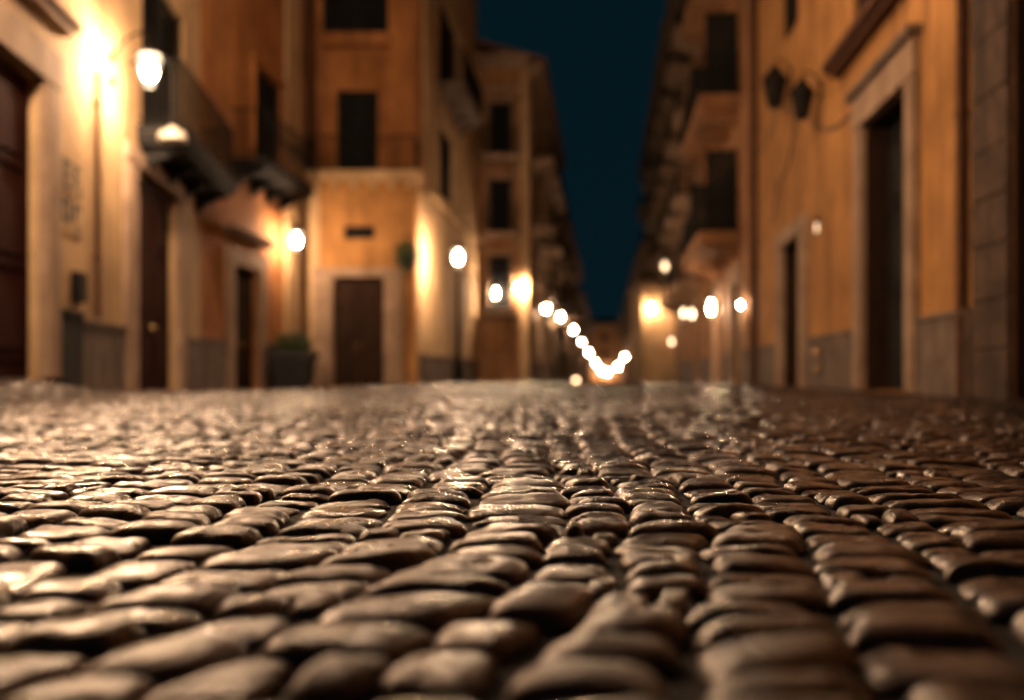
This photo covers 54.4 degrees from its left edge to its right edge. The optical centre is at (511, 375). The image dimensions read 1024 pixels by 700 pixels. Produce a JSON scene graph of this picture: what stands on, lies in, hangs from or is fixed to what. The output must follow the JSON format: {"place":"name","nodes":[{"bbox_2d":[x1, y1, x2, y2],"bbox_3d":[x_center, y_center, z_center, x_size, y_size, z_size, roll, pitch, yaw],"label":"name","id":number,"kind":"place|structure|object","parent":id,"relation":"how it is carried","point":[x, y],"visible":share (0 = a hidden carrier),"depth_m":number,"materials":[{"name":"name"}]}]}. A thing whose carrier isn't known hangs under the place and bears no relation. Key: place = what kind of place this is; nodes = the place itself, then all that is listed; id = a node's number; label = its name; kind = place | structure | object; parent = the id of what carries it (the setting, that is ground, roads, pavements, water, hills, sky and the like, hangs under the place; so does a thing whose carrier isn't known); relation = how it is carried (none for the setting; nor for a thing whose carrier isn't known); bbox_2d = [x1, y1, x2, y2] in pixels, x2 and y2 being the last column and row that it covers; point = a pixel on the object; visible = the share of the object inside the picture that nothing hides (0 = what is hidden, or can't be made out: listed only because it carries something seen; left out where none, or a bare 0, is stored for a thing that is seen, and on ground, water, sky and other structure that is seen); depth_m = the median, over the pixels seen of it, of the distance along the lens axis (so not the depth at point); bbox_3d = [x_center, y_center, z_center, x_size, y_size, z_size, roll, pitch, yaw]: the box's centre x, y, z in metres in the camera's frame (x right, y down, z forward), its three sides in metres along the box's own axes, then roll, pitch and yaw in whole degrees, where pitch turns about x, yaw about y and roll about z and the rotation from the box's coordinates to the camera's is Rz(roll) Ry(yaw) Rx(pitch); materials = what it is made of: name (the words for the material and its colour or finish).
{"place":"outdoors","nodes":[
{"label":"outdoors","id":0,"kind":"place"},
{"bbox_2d":[0,378,1023,699],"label":"cobbled street","id":1,"kind":"structure","parent":0,"point":[182,468],"depth_m":1.29,"materials":[{"name":"grey stone"}]},
{"bbox_2d":[266,329,319,388],"bbox_3d":[-5.191,-0.342,23.579,1.069,1.524,1.135,0,0,0],"label":"planter","id":2,"kind":"object","parent":1,"relation":"on","point":[293,366],"visible":0.98,"depth_m":23.20,"materials":[{"name":"ceramic"}]},
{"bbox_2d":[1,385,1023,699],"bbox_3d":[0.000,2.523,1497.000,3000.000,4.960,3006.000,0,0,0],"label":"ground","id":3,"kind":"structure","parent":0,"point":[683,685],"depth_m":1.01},
{"bbox_2d":[0,0,235,390],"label":"beige house","id":4,"kind":"structure","parent":3,"relation":"on","point":[110,300],"depth_m":13.42,"materials":[{"name":"paint"}]},
{"bbox_2d":[0,59,27,377],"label":"door","id":5,"kind":"structure","parent":4,"relation":"in","point":[13,86],"depth_m":10.53,"materials":[{"name":"red wood"}]},
{"bbox_2d":[61,193,81,239],"bbox_3d":[-5.345,-1.921,12.057,0.024,0.455,0.822,0,0,-6],"label":"wall sign","id":6,"kind":"object","parent":4,"relation":"attached to","point":[71,216],"visible":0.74,"depth_m":12.05,"materials":[{"name":"beige paint"}]},
{"bbox_2d":[61,154,81,199],"bbox_3d":[-5.349,-2.405,12.099,0.024,0.415,0.736,0,0,-6],"label":"wall sign","id":7,"kind":"object","parent":4,"relation":"attached to","point":[71,176],"visible":0.89,"depth_m":12.05,"materials":[{"name":"beige paint"}]},
{"bbox_2d":[109,31,162,91],"bbox_3d":[-5.033,-4.205,13.332,0.704,0.826,0.360,0,0,-6],"label":"wall lantern","id":8,"kind":"object","parent":4,"relation":"attached to","point":[148,51],"depth_m":13.29,"materials":[{"name":"beige glass"}]},
{"bbox_2d":[139,177,168,389],"bbox_3d":[-5.849,-1.415,16.149,0.150,3.350,2.585,0,0,-6],"label":"door","id":9,"kind":"structure","parent":4,"relation":"in","point":[153,205],"depth_m":16.32,"materials":[{"name":"red wood"}]},
{"bbox_2d":[128,56,187,143],"bbox_3d":[-5.206,-4.087,14.647,0.851,1.295,0.426,0,0,0],"label":"pendant lamp","id":10,"kind":"object","parent":4,"relation":"attached to","point":[172,134],"visible":0.94,"depth_m":14.59,"materials":[{"name":"black metal"}]},
{"bbox_2d":[142,0,180,125],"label":"window","id":11,"kind":"structure","parent":4,"relation":"in","point":[158,21],"depth_m":16.89,"materials":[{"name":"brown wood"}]},
{"bbox_2d":[200,0,317,389],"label":"orange house","id":12,"kind":"structure","parent":3,"relation":"on","point":[258,71],"depth_m":22.63,"materials":[{"name":"paint"}]},
{"bbox_2d":[236,268,251,389],"bbox_3d":[-6.000,-0.990,22.133,0.150,2.740,1.518,0,0,4],"label":"door","id":13,"kind":"structure","parent":12,"relation":"in","point":[243,277],"depth_m":22.29,"materials":[{"name":"brown wood"}]},
{"bbox_2d":[256,71,278,164],"bbox_3d":[-5.926,-5.905,23.740,0.130,2.442,2.018,0,0,4],"label":"window","id":14,"kind":"structure","parent":12,"relation":"in","point":[266,94],"depth_m":23.74,"materials":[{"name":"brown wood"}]},
{"bbox_2d":[276,219,302,252],"bbox_3d":[-5.434,-3.398,24.287,0.704,0.825,0.360,0,0,4],"label":"wall lantern","id":15,"kind":"object","parent":12,"relation":"attached to","point":[295,240],"depth_m":24.23,"materials":[{"name":"black metal"}]},
{"bbox_2d":[304,0,483,388],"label":"corner house","id":16,"kind":"structure","parent":3,"relation":"on","point":[399,117],"depth_m":27.20,"materials":[{"name":"paint"}]},
{"bbox_2d":[323,0,387,31],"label":"window","id":17,"kind":"structure","parent":16,"relation":"in","point":[338,15],"depth_m":27.27,"materials":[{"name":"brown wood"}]},
{"bbox_2d":[338,92,377,169],"bbox_3d":[-4.219,-6.655,27.325,1.111,2.242,0.130,0,0,0],"label":"window","id":18,"kind":"structure","parent":16,"relation":"in","point":[357,111],"depth_m":27.27,"materials":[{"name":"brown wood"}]},
{"bbox_2d":[335,278,383,385],"bbox_3d":[-3.999,-1.130,26.083,1.290,2.820,0.134,0,0,0],"label":"door","id":19,"kind":"structure","parent":16,"relation":"in","point":[346,289],"depth_m":26.07,"materials":[{"name":"brown wood"}]},
{"bbox_2d":[392,230,419,270],"bbox_3d":[-2.736,-3.205,25.668,0.754,1.095,0.777,0,0,0],"label":"hanging basket","id":20,"kind":"object","parent":16,"relation":"attached to","point":[405,260],"visible":1,"depth_m":25.56,"materials":[{"name":"plant"}]},
{"bbox_2d":[439,127,450,204],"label":"window","id":21,"kind":"structure","parent":16,"relation":"in","point":[444,145],"depth_m":31.35,"materials":[{"name":"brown wood"}]},
{"bbox_2d":[439,3,454,80],"bbox_3d":[-2.148,-10.180,31.722,0.130,2.592,3.441,0,0,5],"label":"window","id":22,"kind":"structure","parent":16,"relation":"in","point":[445,32],"depth_m":31.70,"materials":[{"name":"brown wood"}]},
{"bbox_2d":[451,243,465,382],"bbox_3d":[-1.479,-1.681,27.400,0.400,3.903,0.400,0,0,0],"label":"lamp post","id":23,"kind":"object","parent":3,"relation":"on","point":[458,367],"visible":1,"depth_m":27.34,"materials":[{"name":"black metal"}]},
{"bbox_2d":[477,38,569,381],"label":"jutting house","id":24,"kind":"structure","parent":3,"relation":"on","point":[521,165],"depth_m":39.00,"materials":[{"name":"brown paint"}]},
{"bbox_2d":[493,280,498,300],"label":"wall lantern","id":25,"kind":"object","parent":24,"relation":"attached to","point":[496,293],"depth_m":38.58,"materials":[{"name":"white glass"}]},
{"bbox_2d":[491,256,509,309],"bbox_3d":[-0.451,-3.605,39.125,0.761,2.142,0.130,0,0,0],"label":"window","id":26,"kind":"structure","parent":24,"relation":"in","point":[500,265],"depth_m":39.07,"materials":[{"name":"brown wood"}]},
{"bbox_2d":[491,180,509,231],"bbox_3d":[-0.451,-6.605,39.125,0.761,2.142,0.130,0,0,0],"label":"window","id":27,"kind":"structure","parent":24,"relation":"in","point":[500,189],"depth_m":39.07,"materials":[{"name":"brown wood"}]},
{"bbox_2d":[491,103,509,152],"bbox_3d":[-0.451,-9.605,39.125,0.761,2.142,0.130,0,0,0],"label":"window","id":28,"kind":"structure","parent":24,"relation":"in","point":[500,113],"depth_m":39.08,"materials":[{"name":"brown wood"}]},
{"bbox_2d":[515,276,522,293],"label":"wall lantern","id":29,"kind":"object","parent":24,"relation":"attached to","point":[519,282],"depth_m":38.51,"materials":[{"name":"white glass"}]},
{"bbox_2d":[532,169,532,224],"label":"window","id":30,"kind":"structure","parent":24,"relation":"in","point":[532,169],"depth_m":40.23,"materials":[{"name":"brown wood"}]},
{"bbox_2d":[537,247,538,282],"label":"window","id":31,"kind":"structure","parent":24,"relation":"in","point":[537,247],"depth_m":43.59,"materials":[{"name":"brown wood"}]},
{"bbox_2d":[543,305,549,314],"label":"wall lantern","id":32,"kind":"object","parent":24,"relation":"attached to","point":[546,309],"depth_m":42.29,"materials":[{"name":"black metal"}]},
{"bbox_2d":[556,199,585,381],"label":"downhill house","id":33,"kind":"structure","parent":3,"relation":"on","point":[570,351],"depth_m":73.35,"materials":[{"name":"orange paint"}]},
{"bbox_2d":[578,290,594,381],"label":"row house","id":34,"kind":"structure","parent":3,"relation":"on","point":[584,367],"depth_m":135.82,"materials":[{"name":"brown paint"}]},
{"bbox_2d":[591,318,621,381],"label":"end house","id":35,"kind":"structure","parent":3,"relation":"on","point":[606,338],"depth_m":216.00,"materials":[{"name":"brown paint"}]},
{"bbox_2d":[602,366,606,373],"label":"window","id":36,"kind":"structure","parent":35,"relation":"in","point":[604,369],"depth_m":216.19,"materials":[{"name":"white wood"}]},
{"bbox_2d":[602,350,606,357],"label":"window","id":37,"kind":"structure","parent":35,"relation":"in","point":[604,352],"depth_m":216.19,"materials":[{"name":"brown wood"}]},
{"bbox_2d":[602,334,606,340],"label":"window","id":38,"kind":"structure","parent":35,"relation":"in","point":[604,336],"depth_m":216.19,"materials":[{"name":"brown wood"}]},
{"bbox_2d":[618,251,644,381],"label":"row house","id":39,"kind":"structure","parent":3,"relation":"on","point":[625,319],"depth_m":143.55,"materials":[{"name":"brown paint"}]},
{"bbox_2d":[629,19,675,381],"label":"tall far house","id":40,"kind":"structure","parent":3,"relation":"on","point":[653,355],"depth_m":51.82,"materials":[{"name":"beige paint"}]},
{"bbox_2d":[648,298,653,313],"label":"wall lantern","id":41,"kind":"object","parent":40,"relation":"attached to","point":[650,304],"depth_m":48.09,"materials":[{"name":"black metal"}]},
{"bbox_2d":[659,0,757,383],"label":"balconied house","id":42,"kind":"structure","parent":3,"relation":"on","point":[705,107],"depth_m":28.42,"materials":[{"name":"brown paint"}]},
{"bbox_2d":[660,253,673,273],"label":"wall lantern","id":43,"kind":"object","parent":42,"relation":"attached to","point":[664,265],"depth_m":47.55,"materials":[{"name":"yellow glass"}]},
{"bbox_2d":[680,300,692,320],"bbox_3d":[6.901,-2.555,39.309,0.528,0.805,0.270,0,0,5],"label":"wall lantern","id":44,"kind":"object","parent":42,"relation":"attached to","point":[683,306],"depth_m":39.29,"materials":[{"name":"white metal"}]},
{"bbox_2d":[688,300,702,321],"bbox_3d":[6.536,-2.286,35.428,0.528,0.805,0.270,0,0,5],"label":"wall lantern","id":45,"kind":"object","parent":42,"relation":"attached to","point":[691,315],"depth_m":35.39,"materials":[{"name":"white metal"}]},
{"bbox_2d":[707,287,718,318],"bbox_3d":[6.038,-2.143,29.696,0.440,0.980,0.225,0,0,5],"label":"wall lantern","id":46,"kind":"object","parent":42,"relation":"attached to","point":[711,308],"depth_m":29.67,"materials":[{"name":"white metal"}]},
{"bbox_2d":[718,308,718,376],"bbox_3d":[6.405,-1.030,30.340,0.095,2.660,1.683,0,0,5],"label":"door","id":47,"kind":"structure","parent":42,"relation":"in","point":[718,308],"depth_m":30.92,"materials":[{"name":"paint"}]},
{"bbox_2d":[720,22,737,79],"bbox_3d":[6.235,-8.380,28.288,0.130,2.292,4.612,0,0,5],"label":"window","id":48,"kind":"structure","parent":42,"relation":"in","point":[737,22],"depth_m":27.20,"materials":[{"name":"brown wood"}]},
{"bbox_2d":[720,157,737,230],"bbox_3d":[6.235,-4.830,28.288,0.130,2.192,4.612,0,0,5],"label":"window","id":49,"kind":"structure","parent":42,"relation":"in","point":[737,157],"depth_m":29.16,"materials":[{"name":"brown wood"}]},
{"bbox_2d":[748,0,972,396],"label":"ochre house","id":50,"kind":"structure","parent":3,"relation":"on","point":[871,290],"depth_m":13.20,"materials":[{"name":"paint"}]},
{"bbox_2d":[757,109,777,152],"bbox_3d":[5.366,-5.086,20.918,0.081,0.321,3.462,0,0,7],"label":"cable","id":51,"kind":"object","parent":50,"relation":"attached to","point":[770,130],"visible":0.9,"depth_m":20.51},
{"bbox_2d":[761,57,791,108],"bbox_3d":[4.920,-5.437,18.542,0.531,0.958,0.468,0,0,-22],"label":"unlit lantern","id":52,"kind":"object","parent":50,"relation":"attached to","point":[774,80],"visible":1,"depth_m":18.40,"materials":[{"name":"black metal"}]},
{"bbox_2d":[772,115,795,223],"bbox_3d":[5.212,-3.883,19.113,0.054,1.554,2.674,0,0,6],"label":"cable","id":53,"kind":"object","parent":50,"relation":"attached to","point":[786,167],"visible":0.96,"depth_m":18.73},
{"bbox_2d":[785,0,797,42],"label":"window","id":54,"kind":"structure","parent":50,"relation":"in","point":[793,4],"depth_m":19.11,"materials":[{"name":"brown wood"}]},
{"bbox_2d":[789,70,821,120],"bbox_3d":[4.697,-4.487,15.975,0.490,0.794,0.386,0,0,-23],"label":"unlit lantern","id":55,"kind":"object","parent":50,"relation":"attached to","point":[802,92],"visible":1,"depth_m":15.85,"materials":[{"name":"black metal"}]},
{"bbox_2d":[782,104,850,130],"bbox_3d":[4.906,-4.415,16.245,0.091,1.574,5.390,0,0,4],"label":"cable","id":56,"kind":"object","parent":50,"relation":"attached to","point":[829,129],"visible":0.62,"depth_m":15.47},
{"bbox_2d":[813,344,822,373],"bbox_3d":[4.847,-0.252,15.716,0.180,0.465,0.240,0,0,5],"label":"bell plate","id":57,"kind":"object","parent":50,"relation":"attached to","point":[819,353],"visible":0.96,"depth_m":15.67,"materials":[{"name":"metal"}]},
{"bbox_2d":[813,213,825,235],"bbox_3d":[4.830,-2.363,15.629,0.194,0.363,0.099,0,0,5],"label":"wall lantern","id":58,"kind":"object","parent":50,"relation":"attached to","point":[816,221],"depth_m":15.62,"materials":[{"name":"white metal"}]},
{"bbox_2d":[858,0,866,12],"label":"window","id":59,"kind":"structure","parent":50,"relation":"in","point":[860,3],"depth_m":13.79,"materials":[{"name":"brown wood"}]},
{"bbox_2d":[889,115,903,388],"bbox_3d":[4.879,-1.550,12.207,0.139,3.460,1.979,0,0,5],"label":"door","id":60,"kind":"structure","parent":50,"relation":"in","point":[896,131],"depth_m":12.73,"materials":[{"name":"paint"}]},
{"bbox_2d":[971,0,1023,400],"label":"stone pier house","id":61,"kind":"structure","parent":3,"relation":"on","point":[997,207],"depth_m":8.63,"materials":[{"name":"brown stone"}]},
{"bbox_2d":[477,0,667,317],"label":"sky","id":62,"kind":"structure","parent":0,"point":[601,55],"materials":[{"name":"blue"}]}
]}

